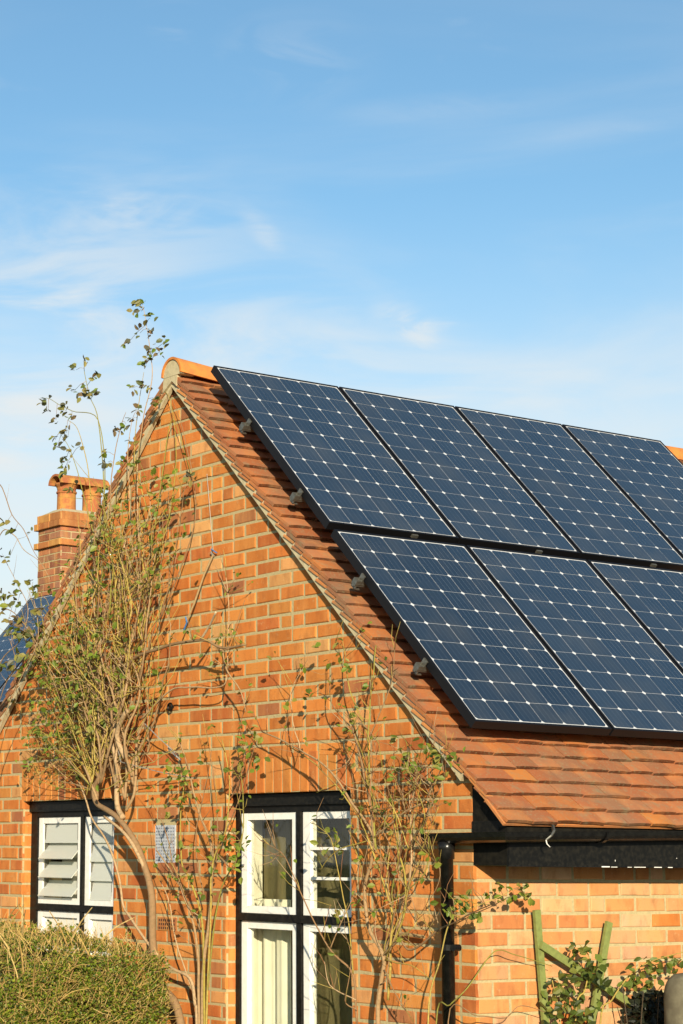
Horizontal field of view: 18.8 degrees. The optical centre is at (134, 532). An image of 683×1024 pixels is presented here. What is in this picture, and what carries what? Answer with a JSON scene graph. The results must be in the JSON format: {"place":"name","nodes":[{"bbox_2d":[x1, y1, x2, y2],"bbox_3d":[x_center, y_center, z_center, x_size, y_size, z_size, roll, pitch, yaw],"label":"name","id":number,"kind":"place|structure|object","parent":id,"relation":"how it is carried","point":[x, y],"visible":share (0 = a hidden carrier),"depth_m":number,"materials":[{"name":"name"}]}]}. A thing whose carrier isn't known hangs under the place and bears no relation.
{"place":"outdoors","nodes":[
{"label":"outdoors","id":0,"kind":"place"},
{"bbox_2d":[34,474,109,596],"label":"neighbouring house","id":1,"kind":"structure","parent":0,"point":[56,530],"depth_m":21.83,"materials":[{"name":"brick"}]},
{"bbox_2d":[0,661,21,703],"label":"solar panel","id":2,"kind":"object","parent":1,"relation":"attached to","point":[8,686],"visible":0.02,"depth_m":19.93,"materials":[{"name":"blue"}]},
{"bbox_2d":[0,594,54,687],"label":"solar panel","id":3,"kind":"object","parent":1,"relation":"attached to","point":[5,646],"visible":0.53,"depth_m":20.83,"materials":[{"name":"blue"}]},
{"bbox_2d":[0,0,682,634],"label":"sky","id":4,"kind":"structure","parent":0,"point":[472,204],"materials":[{"name":"blue"}]},
{"label":"ground","id":5,"kind":"structure","parent":0,"visible":0},
{"bbox_2d":[0,485,59,729],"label":"bare shrub","id":6,"kind":"object","parent":5,"relation":"on","point":[28,632],"visible":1,"depth_m":13.29,"materials":[{"name":"green plant"}]},
{"bbox_2d":[0,894,181,1023],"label":"clipped hedge","id":7,"kind":"object","parent":5,"relation":"on","point":[55,985],"visible":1,"depth_m":11.58,"materials":[{"name":"green plant"}]},
{"bbox_2d":[8,299,252,1023],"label":"climbing rose","id":8,"kind":"object","parent":5,"relation":"on","point":[114,730],"visible":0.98,"depth_m":12.69,"materials":[{"name":"green plant"}]},
{"bbox_2d":[140,680,270,1023],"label":"climbing rose","id":9,"kind":"object","parent":5,"relation":"on","point":[203,1016],"visible":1,"depth_m":11.71,"materials":[{"name":"green plant"}]},
{"bbox_2d":[0,357,682,1023],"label":"brick cottage","id":10,"kind":"structure","parent":5,"relation":"on","point":[582,835],"depth_m":11.48,"materials":[{"name":"brick"}]},
{"bbox_2d":[29,800,114,954],"bbox_3d":[-0.306,2.537,13.345,0.271,1.565,1.163,6,-11,-33],"label":"window","id":11,"kind":"structure","parent":10,"relation":"in","point":[86,868],"depth_m":13.40,"materials":[{"name":"black paint"}]},
{"bbox_2d":[116,724,192,777],"bbox_3d":[0.115,1.314,12.377,0.608,0.351,0.113,-5,-11,32],"label":"training wire","id":12,"kind":"object","parent":10,"relation":"attached to","point":[173,752],"visible":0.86,"depth_m":12.33,"materials":[{"name":"grey"}]},
{"bbox_2d":[167,702,173,711],"bbox_3d":[0.223,1.058,12.432,0.037,0.058,0.058,6,-11,-33],"label":"eye bolt","id":13,"kind":"object","parent":10,"relation":"attached to","point":[171,706],"visible":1,"depth_m":12.42,"materials":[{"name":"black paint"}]},
{"bbox_2d":[183,477,216,629],"bbox_3d":[0.402,0.109,12.279,0.261,0.944,0.056,-7,-12,39],"label":"plant wire","id":14,"kind":"object","parent":10,"relation":"attached to","point":[206,569],"visible":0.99,"depth_m":12.23,"materials":[{"name":"grey"}]},
{"bbox_2d":[239,418,253,433],"bbox_3d":[2.263,-0.431,13.203,3.970,0.118,0.199,6,-11,-33],"label":"mounting rail","id":15,"kind":"object","parent":10,"relation":"attached to","point":[244,427],"visible":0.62,"depth_m":12.09,"materials":[{"name":"metal"}]},
{"bbox_2d":[211,365,458,543],"bbox_3d":[1.175,-0.476,12.190,0.963,1.150,1.152,6,-11,-33],"label":"solar panel","id":16,"kind":"object","parent":15,"relation":"attached to","point":[342,468],"visible":1,"depth_m":12.11,"materials":[{"name":"blue"}]},
{"bbox_2d":[562,424,682,556],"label":"solar panel","id":17,"kind":"object","parent":15,"relation":"attached to","point":[645,475],"visible":1,"depth_m":13.91,"materials":[{"name":"blue"}]},
{"bbox_2d":[233,791,351,1023],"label":"window","id":18,"kind":"structure","parent":10,"relation":"in","point":[275,933],"depth_m":11.51,"materials":[{"name":"black paint"}]},
{"bbox_2d":[290,488,305,504],"bbox_3d":[2.527,-0.007,12.720,3.970,0.118,0.199,6,-11,-33],"label":"mounting rail","id":19,"kind":"object","parent":10,"relation":"attached to","point":[295,497],"visible":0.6,"depth_m":11.61,"materials":[{"name":"metal"}]},
{"bbox_2d":[339,387,579,557],"bbox_3d":[1.995,-0.384,12.716,0.963,1.152,1.157,6,-11,-33],"label":"solar panel","id":20,"kind":"object","parent":19,"relation":"attached to","point":[468,484],"visible":1,"depth_m":12.65,"materials":[{"name":"blue"}]},
{"bbox_2d":[455,406,682,570],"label":"solar panel","id":21,"kind":"object","parent":19,"relation":"attached to","point":[588,506],"visible":1,"depth_m":13.18,"materials":[{"name":"blue"}]},
{"bbox_2d":[351,573,367,589],"bbox_3d":[2.414,0.418,11.922,3.000,0.118,0.199,6,-11,-33],"label":"mounting rail","id":22,"kind":"object","parent":10,"relation":"attached to","point":[357,582],"visible":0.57,"depth_m":11.07,"materials":[{"name":"metal"}]},
{"bbox_2d":[398,931,424,938],"bbox_3d":[1.400,2.039,10.379,0.019,0.032,0.201,6,-11,-33],"label":"branch","id":23,"kind":"object","parent":10,"relation":"attached to","point":[416,935],"depth_m":10.35,"materials":[{"name":"beige wood"}]},
{"bbox_2d":[412,658,429,674],"bbox_3d":[2.681,0.847,11.434,3.000,0.118,0.199,6,-11,-33],"label":"mounting rail","id":24,"kind":"object","parent":10,"relation":"attached to","point":[418,667],"visible":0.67,"depth_m":10.59,"materials":[{"name":"metal"}]},
{"bbox_2d":[331,529,611,735],"bbox_3d":[1.797,0.524,11.053,0.963,1.150,1.147,6,-11,-33],"label":"solar panel","id":25,"kind":"object","parent":24,"relation":"attached to","point":[470,635],"visible":1,"depth_m":10.97,"materials":[{"name":"blue"}]},
{"bbox_2d":[466,545,682,739],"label":"solar panel","id":26,"kind":"object","parent":24,"relation":"attached to","point":[623,670],"visible":1,"depth_m":11.56,"materials":[{"name":"blue"}]},
{"bbox_2d":[587,560,682,671],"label":"solar panel","id":27,"kind":"object","parent":24,"relation":"attached to","point":[651,598],"visible":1,"depth_m":12.30,"materials":[{"name":"blue"}]},
{"bbox_2d":[532,910,632,1023],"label":"trellis","id":28,"kind":"object","parent":10,"relation":"attached to","point":[542,947],"visible":0.83,"depth_m":10.24,"materials":[{"name":"green wood"}]},
{"bbox_2d":[233,619,490,1023],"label":"climbing rose","id":29,"kind":"object","parent":5,"relation":"on","point":[373,809],"visible":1,"depth_m":10.44,"materials":[{"name":"green plant"}]},
{"bbox_2d":[427,882,550,1023],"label":"rose spray","id":30,"kind":"object","parent":5,"relation":"on","point":[474,916],"visible":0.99,"depth_m":9.98,"materials":[{"name":"green plant"}]},
{"bbox_2d":[541,940,682,1023],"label":"trellis rose","id":31,"kind":"object","parent":5,"relation":"on","point":[588,975],"visible":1,"depth_m":10.23,"materials":[{"name":"green plant"}]},
{"bbox_2d":[617,985,663,1023],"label":"evergreen shrub","id":32,"kind":"object","parent":5,"relation":"on","point":[648,1006],"visible":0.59,"depth_m":10.30,"materials":[{"name":"green plant"}]},
{"label":"path","id":33,"kind":"structure","parent":0,"visible":0},
{"bbox_2d":[664,973,682,1023],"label":"stone post","id":34,"kind":"object","parent":33,"relation":"on","point":[673,1001],"visible":1,"depth_m":9.88,"materials":[{"name":"beige stone"}]}
]}

